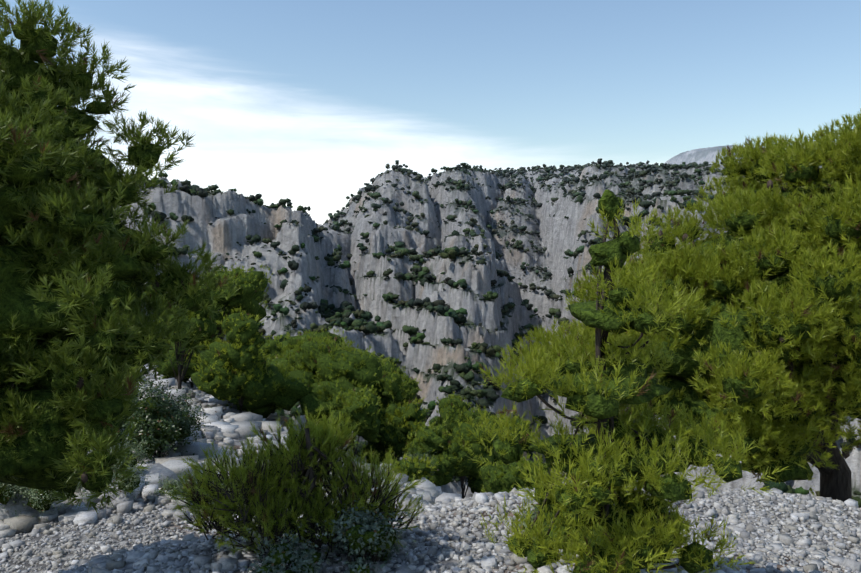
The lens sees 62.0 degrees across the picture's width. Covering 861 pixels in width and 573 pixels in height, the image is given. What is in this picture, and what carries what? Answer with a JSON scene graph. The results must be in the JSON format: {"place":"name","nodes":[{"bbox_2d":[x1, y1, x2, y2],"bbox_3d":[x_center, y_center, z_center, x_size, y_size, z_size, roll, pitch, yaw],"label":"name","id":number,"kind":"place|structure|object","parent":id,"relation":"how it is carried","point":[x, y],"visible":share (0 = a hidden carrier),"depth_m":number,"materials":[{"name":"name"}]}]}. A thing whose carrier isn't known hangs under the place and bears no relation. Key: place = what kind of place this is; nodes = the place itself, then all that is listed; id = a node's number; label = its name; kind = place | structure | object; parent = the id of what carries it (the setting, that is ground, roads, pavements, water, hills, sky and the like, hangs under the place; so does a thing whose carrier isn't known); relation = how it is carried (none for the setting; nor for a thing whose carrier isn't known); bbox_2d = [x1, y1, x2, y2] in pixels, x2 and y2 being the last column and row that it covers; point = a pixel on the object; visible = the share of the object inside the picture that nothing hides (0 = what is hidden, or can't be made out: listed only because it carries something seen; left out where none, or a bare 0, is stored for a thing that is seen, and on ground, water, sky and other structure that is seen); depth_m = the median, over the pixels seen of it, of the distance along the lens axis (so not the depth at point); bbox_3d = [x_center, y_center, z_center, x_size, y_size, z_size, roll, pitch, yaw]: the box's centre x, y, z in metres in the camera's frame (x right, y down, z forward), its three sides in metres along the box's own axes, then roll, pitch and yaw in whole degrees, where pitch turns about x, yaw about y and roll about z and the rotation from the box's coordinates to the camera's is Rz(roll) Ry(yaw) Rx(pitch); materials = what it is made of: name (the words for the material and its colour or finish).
{"place":"outdoors","nodes":[
{"label":"outdoors","id":0,"kind":"place"},
{"bbox_2d":[0,145,860,572],"bbox_3d":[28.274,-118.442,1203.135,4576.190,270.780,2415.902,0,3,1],"label":"rocky terrain","id":1,"kind":"structure","parent":0,"point":[224,233],"depth_m":259.82,"materials":[{"name":"stone"}]},
{"bbox_2d":[0,451,118,520],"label":"pale shrub","id":2,"kind":"object","parent":1,"relation":"on","point":[40,500],"visible":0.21,"depth_m":11.89,"materials":[{"name":"green plant"}]},
{"bbox_2d":[76,436,154,499],"bbox_3d":[-6.070,3.606,13.675,2.710,1.398,2.198,3,4,42],"label":"pale shrub","id":3,"kind":"object","parent":1,"relation":"on","point":[132,482],"visible":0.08,"depth_m":13.15,"materials":[{"name":"green plant"}]},
{"bbox_2d":[0,0,240,514],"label":"pine tree","id":4,"kind":"object","parent":1,"relation":"on","point":[81,340],"visible":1,"depth_m":7.14,"materials":[{"name":"green plant"}]},
{"bbox_2d":[110,361,216,464],"bbox_3d":[-6.542,3.022,17.100,3.010,2.773,3.508,0,3,1],"label":"oak shrub","id":5,"kind":"object","parent":1,"relation":"on","point":[165,423],"visible":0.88,"depth_m":16.31,"materials":[{"name":"green plant"}]},
{"bbox_2d":[144,469,212,505],"bbox_3d":[-4.530,3.760,13.236,1.615,1.151,1.268,1,3,26],"label":"pale shrub","id":6,"kind":"object","parent":1,"relation":"on","point":[170,486],"visible":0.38,"depth_m":13.27,"materials":[{"name":"green plant"}]},
{"bbox_2d":[142,285,223,388],"bbox_3d":[-9.864,2.129,28.369,3.157,5.465,3.414,0,3,1],"label":"pine tree","id":7,"kind":"object","parent":1,"relation":"on","point":[204,323],"visible":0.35,"depth_m":28.00,"materials":[{"name":"green plant"}]},
{"bbox_2d":[153,335,217,387],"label":"pine tree","id":8,"kind":"object","parent":1,"relation":"on","point":[165,367],"visible":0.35,"depth_m":33.26,"materials":[{"name":"green plant"}]},
{"bbox_2d":[148,263,274,341],"bbox_3d":[-12.119,2.653,40.537,6.386,7.952,7.301,0,3,1],"label":"pine tree","id":9,"kind":"object","parent":1,"relation":"on","point":[253,285],"visible":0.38,"depth_m":39.18,"materials":[{"name":"green plant"}]},
{"bbox_2d":[191,306,273,412],"bbox_3d":[-7.441,3.007,27.371,2.815,4.665,3.682,0,3,1],"label":"pine tree","id":10,"kind":"object","parent":1,"relation":"on","point":[236,364],"visible":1,"depth_m":26.34,"materials":[{"name":"green plant"}]},
{"bbox_2d":[259,334,299,413],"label":"pine tree","id":11,"kind":"object","parent":1,"relation":"on","point":[270,347],"visible":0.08,"depth_m":34.78,"materials":[{"name":"green plant"}]},
{"bbox_2d":[245,531,338,572],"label":"rosemary shrub","id":12,"kind":"object","parent":1,"relation":"on","point":[280,555],"visible":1,"depth_m":3.80,"materials":[{"name":"green plant"}]},
{"bbox_2d":[161,402,427,561],"bbox_3d":[-0.823,1.338,4.379,1.548,1.104,1.120,0,3,1],"label":"evergreen shrub","id":13,"kind":"object","parent":1,"relation":"on","point":[303,467],"visible":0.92,"depth_m":4.21,"materials":[{"name":"green plant"}]},
{"bbox_2d":[226,328,391,430],"bbox_3d":[-4.997,4.420,30.901,6.761,5.088,7.765,0,3,1],"label":"pine tree","id":14,"kind":"object","parent":1,"relation":"on","point":[311,371],"visible":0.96,"depth_m":28.82,"materials":[{"name":"green plant"}]},
{"bbox_2d":[323,384,385,456],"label":"pine tree","id":15,"kind":"object","parent":1,"relation":"on","point":[362,409],"visible":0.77,"depth_m":26.56,"materials":[{"name":"green plant"}]},
{"bbox_2d":[324,498,415,572],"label":"rosemary shrub","id":16,"kind":"object","parent":1,"relation":"on","point":[365,533],"visible":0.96,"depth_m":3.94,"materials":[{"name":"green plant"}]},
{"bbox_2d":[358,397,428,464],"bbox_3d":[-1.565,6.431,29.141,3.079,4.003,2.612,0,3,1],"label":"pine tree","id":17,"kind":"object","parent":1,"relation":"on","point":[400,424],"visible":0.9,"depth_m":28.68,"materials":[{"name":"green plant"}]},
{"bbox_2d":[370,356,421,409],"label":"pine tree","id":18,"kind":"object","parent":1,"relation":"on","point":[399,386],"visible":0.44,"depth_m":36.98,"materials":[{"name":"green plant"}]},
{"bbox_2d":[375,448,437,485],"bbox_3d":[-0.876,5.786,21.596,1.809,1.573,2.405,3,4,40],"label":"shrub","id":19,"kind":"object","parent":1,"relation":"on","point":[415,454],"visible":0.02,"depth_m":21.87,"materials":[{"name":"green plant"}]},
{"bbox_2d":[389,454,436,481],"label":"pine tree","id":20,"kind":"object","parent":1,"relation":"on","point":[420,470],"visible":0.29,"depth_m":21.00,"materials":[{"name":"green plant"}]},
{"bbox_2d":[0,364,860,572],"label":"scree rocks","id":21,"kind":"object","parent":1,"relation":"on","point":[227,425],"visible":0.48,"depth_m":5.83,"materials":[{"name":"stone"}]},
{"bbox_2d":[402,415,477,485],"bbox_3d":[0.292,6.542,26.680,2.635,3.510,2.808,-3,4,-40],"label":"pine tree","id":22,"kind":"object","parent":1,"relation":"on","point":[451,461],"visible":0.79,"depth_m":25.87,"materials":[{"name":"green plant"}]},
{"bbox_2d":[429,392,491,498],"bbox_3d":[1.588,10.218,40.271,3.719,8.433,3.920,2,4,32],"label":"pine tree","id":23,"kind":"object","parent":1,"relation":"on","point":[453,408],"visible":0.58,"depth_m":39.91,"materials":[{"name":"green plant"}]},
{"bbox_2d":[449,417,511,495],"bbox_3d":[1.983,7.577,28.225,3.053,5.018,3.194,-1,3,-15],"label":"pine tree","id":24,"kind":"object","parent":1,"relation":"on","point":[475,480],"visible":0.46,"depth_m":27.33,"materials":[{"name":"green plant"}]},
{"bbox_2d":[121,158,860,507],"bbox_3d":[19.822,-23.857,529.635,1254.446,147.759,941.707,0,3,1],"label":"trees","id":25,"kind":"object","parent":1,"relation":"on","point":[343,318],"visible":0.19,"depth_m":271.34,"materials":[{"name":"green plant"}]},
{"bbox_2d":[479,413,536,462],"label":"pine tree","id":26,"kind":"object","parent":1,"relation":"on","point":[515,426],"visible":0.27,"depth_m":33.39,"materials":[{"name":"green plant"}]},
{"bbox_2d":[479,452,552,492],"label":"pine tree","id":27,"kind":"object","parent":1,"relation":"on","point":[501,477],"visible":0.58,"depth_m":22.64,"materials":[{"name":"green plant"}]},
{"bbox_2d":[515,499,540,536],"bbox_3d":[0.629,1.466,4.474,0.252,0.301,0.312,0,3,1],"label":"shrub","id":28,"kind":"object","parent":1,"relation":"on","point":[534,514],"visible":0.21,"depth_m":4.43,"materials":[{"name":"green plant"}]},
{"bbox_2d":[465,189,788,572],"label":"young pine tree","id":29,"kind":"object","parent":1,"relation":"on","point":[609,519],"visible":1,"depth_m":3.30,"materials":[{"name":"green plant"}]},
{"bbox_2d":[500,109,860,501],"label":"pine tree","id":30,"kind":"object","parent":1,"relation":"on","point":[765,340],"visible":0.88,"depth_m":8.71,"materials":[{"name":"green plant"}]},
{"bbox_2d":[0,0,860,224],"label":"sky","id":31,"kind":"structure","parent":0,"point":[304,102],"materials":[{"name":"blue"}]}
]}

